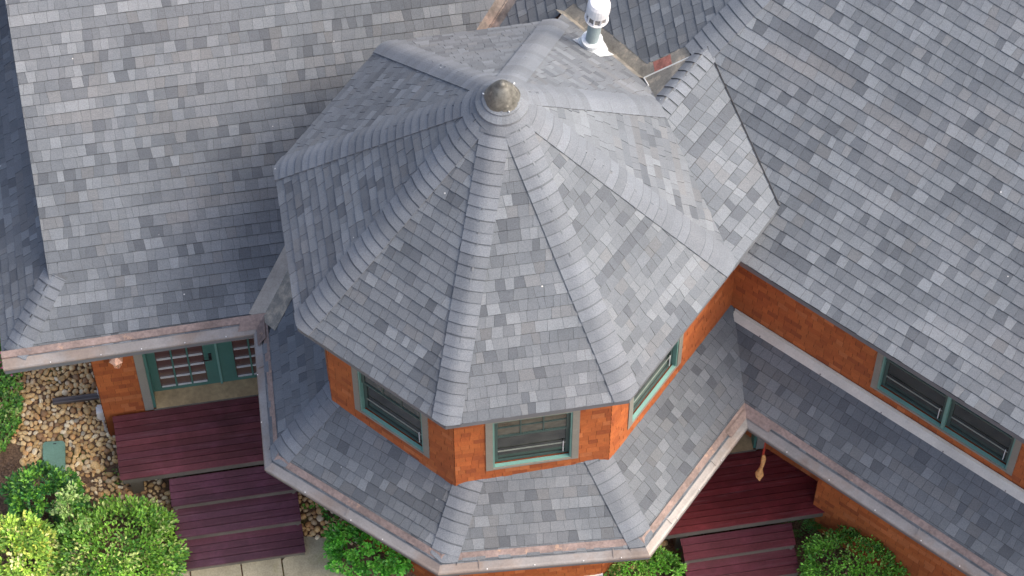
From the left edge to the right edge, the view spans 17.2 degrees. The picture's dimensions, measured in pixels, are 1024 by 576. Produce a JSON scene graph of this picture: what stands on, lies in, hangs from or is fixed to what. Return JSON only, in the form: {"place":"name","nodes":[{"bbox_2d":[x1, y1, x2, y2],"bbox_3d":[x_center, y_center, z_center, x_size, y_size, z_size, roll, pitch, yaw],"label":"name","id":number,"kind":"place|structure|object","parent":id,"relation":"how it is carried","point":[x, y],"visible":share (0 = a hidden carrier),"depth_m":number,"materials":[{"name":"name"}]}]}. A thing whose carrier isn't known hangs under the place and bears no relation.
{"place":"outdoors","nodes":[
{"label":"outdoors","id":0,"kind":"place"},
{"bbox_2d":[178,536,346,575],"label":"path","id":1,"kind":"structure","parent":0,"point":[312,561],"depth_m":44.93,"materials":[{"name":"concrete"}]},
{"bbox_2d":[0,364,881,575],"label":"ground","id":2,"kind":"structure","parent":0,"point":[12,454],"depth_m":45.43,"materials":[{"name":"brown soil"}]},
{"bbox_2d":[0,342,24,452],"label":"ground cover","id":3,"kind":"object","parent":2,"relation":"on","point":[15,409],"visible":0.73,"depth_m":45.91,"materials":[{"name":"green plant"}]},
{"bbox_2d":[0,367,23,376],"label":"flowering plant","id":4,"kind":"object","parent":3,"relation":"on","point":[7,374],"visible":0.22,"depth_m":46.07,"materials":[{"name":"green plant"}]},
{"bbox_2d":[0,509,63,575],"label":"golden shrub","id":5,"kind":"object","parent":2,"relation":"on","point":[39,545],"visible":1,"depth_m":44.24,"materials":[{"name":"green plant"}]},
{"bbox_2d":[0,460,90,530],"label":"rose bush","id":6,"kind":"object","parent":2,"relation":"on","point":[19,485],"visible":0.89,"depth_m":44.57,"materials":[{"name":"green plant"}]},
{"bbox_2d":[49,479,93,534],"bbox_3d":[-5.784,2.965,44.506,0.617,1.536,0.777,0,63,0],"label":"pale shrub","id":7,"kind":"object","parent":2,"relation":"on","point":[62,505],"visible":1,"depth_m":44.28,"materials":[{"name":"green plant"}]},
{"bbox_2d":[0,460,160,575],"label":"mulch","id":8,"kind":"object","parent":2,"relation":"on","point":[12,466],"visible":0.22,"depth_m":45.41,"materials":[{"name":"brown soil"}]},
{"bbox_2d":[105,468,127,516],"bbox_3d":[-5.188,2.739,45.432,0.546,0.023,0.873,-7,63,-4],"label":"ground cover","id":9,"kind":"object","parent":2,"relation":"on","point":[117,483],"visible":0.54,"depth_m":45.52,"materials":[{"name":"brown soil"}]},
{"bbox_2d":[43,492,191,575],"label":"azalea","id":10,"kind":"object","parent":2,"relation":"on","point":[74,547],"visible":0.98,"depth_m":44.38,"materials":[{"name":"green plant"}]},
{"bbox_2d":[112,396,263,493],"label":"porch deck","id":11,"kind":"structure","parent":2,"relation":"on","point":[187,440],"depth_m":45.06,"materials":[{"name":"red paint"}]},
{"bbox_2d":[169,466,305,571],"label":"stairs","id":12,"kind":"structure","parent":2,"relation":"on","point":[238,516],"depth_m":44.93,"materials":[{"name":"red paint"}]},
{"bbox_2d":[302,502,339,522],"bbox_3d":[-2.554,2.738,45.394,1.305,0.092,0.654,30,67,14],"label":"ground cover","id":13,"kind":"object","parent":2,"relation":"on","point":[326,515],"visible":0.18,"depth_m":45.26,"materials":[{"name":"green plant"}]},
{"bbox_2d":[0,340,667,575],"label":"river stones","id":14,"kind":"object","parent":2,"relation":"on","point":[96,465],"visible":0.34,"depth_m":45.80,"materials":[{"name":"beige gravel"}]},
{"bbox_2d":[43,441,65,471],"bbox_3d":[-6.169,2.299,45.638,0.300,0.106,0.470,-4,63,-2],"label":"valve box lid","id":15,"kind":"object","parent":14,"relation":"on","point":[54,452],"visible":0.77,"depth_m":45.62,"materials":[{"name":"green plastic"}]},
{"bbox_2d":[52,390,100,404],"bbox_3d":[-5.891,1.478,45.879,0.687,0.290,0.140,-8,63,-4],"label":"downspout","id":16,"kind":"object","parent":14,"relation":"on","point":[75,398],"visible":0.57,"depth_m":45.91,"materials":[{"name":"brown paint"}]},
{"bbox_2d":[320,520,413,575],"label":"hydrangea","id":17,"kind":"object","parent":2,"relation":"on","point":[334,543],"visible":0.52,"depth_m":44.43,"materials":[{"name":"green plant"}]},
{"bbox_2d":[0,0,1023,575],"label":"house","id":18,"kind":"structure","parent":2,"relation":"on","point":[518,286],"depth_m":40.61,"materials":[{"name":"tile"}]},
{"bbox_2d":[96,405,105,427],"bbox_3d":[-5.526,1.752,45.627,0.105,0.590,0.120,-8,63,-4],"label":"outlet box","id":19,"kind":"object","parent":18,"relation":"attached to","point":[99,413],"visible":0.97,"depth_m":45.39,"materials":[{"name":"white plastic"}]},
{"bbox_2d":[109,357,122,368],"bbox_3d":[-5.101,0.935,43.651,0.173,0.354,0.206,0,63,0],"label":"wall lantern","id":20,"kind":"object","parent":18,"relation":"attached to","point":[116,363],"depth_m":43.56,"materials":[{"name":"white glass"}]},
{"bbox_2d":[133,338,257,410],"bbox_3d":[-3.829,0.841,44.363,2.210,2.370,0.305,-8,63,-4],"label":"door","id":21,"kind":"structure","parent":18,"relation":"in","point":[223,371],"depth_m":45.03,"materials":[{"name":"teal paint"}]},
{"bbox_2d":[351,367,429,457],"bbox_3d":[-1.406,1.381,40.571,1.130,1.460,0.182,33,68,15],"label":"window","id":22,"kind":"structure","parent":18,"relation":"in","point":[414,424],"depth_m":40.81,"materials":[{"name":"green paint"}]},
{"bbox_2d":[485,410,579,470],"bbox_3d":[0.232,1.733,40.392,1.130,1.460,0.182,-8,63,-4],"label":"window","id":23,"kind":"structure","parent":18,"relation":"in","point":[553,433],"depth_m":40.51,"materials":[{"name":"green paint"}]},
{"bbox_2d":[627,334,683,429],"bbox_3d":[1.670,0.951,40.790,0.182,1.460,1.130,33,68,15],"label":"window","id":24,"kind":"structure","parent":18,"relation":"in","point":[674,356],"depth_m":41.25,"materials":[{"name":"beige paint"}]},
{"bbox_2d":[729,432,764,454],"bbox_3d":[2.756,1.594,44.047,1.170,2.250,0.305,-8,63,-4],"label":"door","id":25,"kind":"structure","parent":18,"relation":"in","point":[746,443],"depth_m":44.98,"materials":[{"name":"beige paint"}]},
{"bbox_2d":[755,443,765,480],"bbox_3d":[3.191,2.178,43.217,0.112,1.340,0.065,0,63,0],"label":"hanging ornament","id":26,"kind":"object","parent":18,"relation":"hanging from","point":[759,474],"visible":1,"depth_m":43.42,"materials":[{"name":"beige wood"}]},
{"bbox_2d":[870,353,1021,475],"bbox_3d":[5.273,1.354,40.658,2.040,1.450,0.182,33,68,15],"label":"window","id":27,"kind":"structure","parent":18,"relation":"in","point":[900,381],"depth_m":40.97,"materials":[{"name":"green paint"}]},
{"bbox_2d":[680,523,799,575],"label":"stairs","id":28,"kind":"structure","parent":2,"relation":"on","point":[765,551],"depth_m":44.59,"materials":[{"name":"red paint"}]},
{"bbox_2d":[665,449,824,548],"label":"porch deck","id":29,"kind":"structure","parent":2,"relation":"on","point":[735,493],"depth_m":44.68,"materials":[{"name":"red paint"}]},
{"bbox_2d":[621,519,881,575],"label":"mulch","id":30,"kind":"object","parent":2,"relation":"on","point":[669,540],"visible":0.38,"depth_m":45.05,"materials":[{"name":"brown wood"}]},
{"bbox_2d":[603,545,686,575],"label":"boxwood","id":31,"kind":"object","parent":30,"relation":"on","point":[666,556],"visible":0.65,"depth_m":44.43,"materials":[{"name":"green plant"}]},
{"bbox_2d":[781,518,825,537],"bbox_3d":[3.930,3.049,45.054,1.065,0.289,0.684,-15,64,-8],"label":"fern","id":32,"kind":"object","parent":30,"relation":"on","point":[811,526],"visible":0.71,"depth_m":44.94,"materials":[{"name":"green plant"}]},
{"bbox_2d":[796,524,909,575],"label":"boxwood","id":33,"kind":"object","parent":2,"relation":"on","point":[820,544],"visible":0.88,"depth_m":44.27,"materials":[{"name":"green plant"}]}
]}

